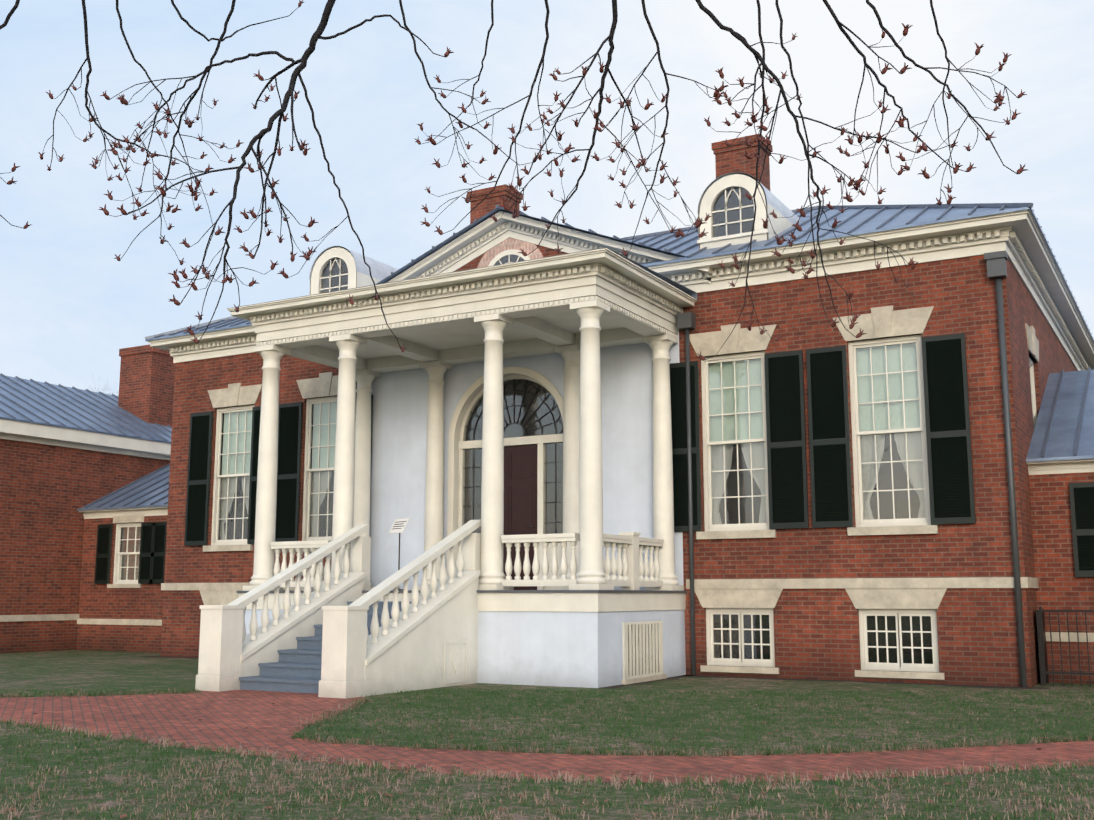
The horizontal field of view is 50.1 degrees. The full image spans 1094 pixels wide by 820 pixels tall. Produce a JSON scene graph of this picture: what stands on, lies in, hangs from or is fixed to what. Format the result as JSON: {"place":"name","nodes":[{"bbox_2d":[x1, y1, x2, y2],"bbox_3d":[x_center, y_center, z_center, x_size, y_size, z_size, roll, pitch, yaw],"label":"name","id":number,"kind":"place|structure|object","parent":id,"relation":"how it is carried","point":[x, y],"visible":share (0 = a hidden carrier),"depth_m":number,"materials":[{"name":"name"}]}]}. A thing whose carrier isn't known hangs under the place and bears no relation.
{"place":"outdoors","nodes":[
{"label":"outdoors","id":0,"kind":"place"},
{"bbox_2d":[0,650,1093,819],"bbox_3d":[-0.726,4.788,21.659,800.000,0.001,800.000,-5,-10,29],"label":"lawn","id":1,"kind":"structure","parent":0,"point":[90,670],"depth_m":10.37,"materials":[{"name":"green plant"}]},
{"bbox_2d":[0,344,174,652],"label":"side wing","id":2,"kind":"structure","parent":1,"relation":"on","point":[84,483],"depth_m":28.98,"materials":[{"name":"red brick"}]},
{"bbox_2d":[195,247,696,698],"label":"portico","id":3,"kind":"structure","parent":1,"relation":"on","point":[513,524],"depth_m":19.75,"materials":[{"name":"paint"}]},
{"bbox_2d":[0,0,1027,360],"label":"tree branches","id":4,"kind":"object","parent":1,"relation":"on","point":[762,66],"visible":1,"depth_m":4.09,"materials":[{"name":"brown plant"}]},
{"bbox_2d":[139,656,1048,688],"bbox_3d":[-1.563,4.561,20.243,18.650,0.001,3.320,-5,-10,29],"label":"soil strip","id":5,"kind":"object","parent":1,"relation":"on","point":[705,676],"visible":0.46,"depth_m":18.39,"materials":[{"name":"brown soil"}]},
{"bbox_2d":[1026,367,1093,683],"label":"side wing","id":6,"kind":"structure","parent":1,"relation":"on","point":[1060,459],"depth_m":18.47,"materials":[{"name":"red brick"}]},
{"bbox_2d":[0,690,1093,782],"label":"brick path","id":7,"kind":"structure","parent":0,"point":[225,717],"depth_m":10.21,"materials":[{"name":"red brick"}]},
{"bbox_2d":[0,0,1093,395],"label":"sky","id":8,"kind":"structure","parent":0,"point":[68,307],"materials":[{"name":"blue"}]},
{"bbox_2d":[160,237,1076,686],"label":"house walls","id":9,"kind":"structure","parent":0,"point":[816,633],"depth_m":19.03,"materials":[{"name":"red brick"}]},
{"bbox_2d":[184,333,1036,671],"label":"house windows","id":10,"kind":"structure","parent":9,"relation":"in","point":[910,433],"depth_m":19.57,"materials":[{"name":"black wood"}]},
{"bbox_2d":[145,203,1093,342],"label":"house roof","id":11,"kind":"structure","parent":9,"relation":"on","point":[859,219],"depth_m":20.98,"materials":[{"name":"metal"}]},
{"bbox_2d":[467,134,772,223],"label":"chimneys","id":12,"kind":"object","parent":11,"relation":"on","point":[730,158],"visible":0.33,"depth_m":25.57,"materials":[{"name":"red brick"}]},
{"bbox_2d":[147,209,1093,679],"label":"house trim","id":13,"kind":"structure","parent":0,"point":[507,237],"depth_m":20.00,"materials":[{"name":"beige paint"}]},
{"bbox_2d":[309,246,398,294],"bbox_3d":[-3.772,-2.509,27.138,1.340,1.690,3.750,-5,-10,29],"label":"dormer","id":14,"kind":"object","parent":13,"relation":"attached to","point":[335,268],"visible":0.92,"depth_m":25.78,"materials":[{"name":"paint"}]},
{"bbox_2d":[355,250,1093,686],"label":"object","id":15,"kind":"object","parent":13,"relation":"attached to","point":[993,260],"visible":0.75,"depth_m":17.98,"materials":[{"name":"black metal"}]},
{"bbox_2d":[697,172,799,249],"bbox_3d":[4.243,-3.216,22.677,1.340,1.690,3.750,-5,-10,29],"label":"dormer","id":16,"kind":"object","parent":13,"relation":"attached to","point":[726,206],"visible":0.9,"depth_m":21.29,"materials":[{"name":"paint"}]}
]}

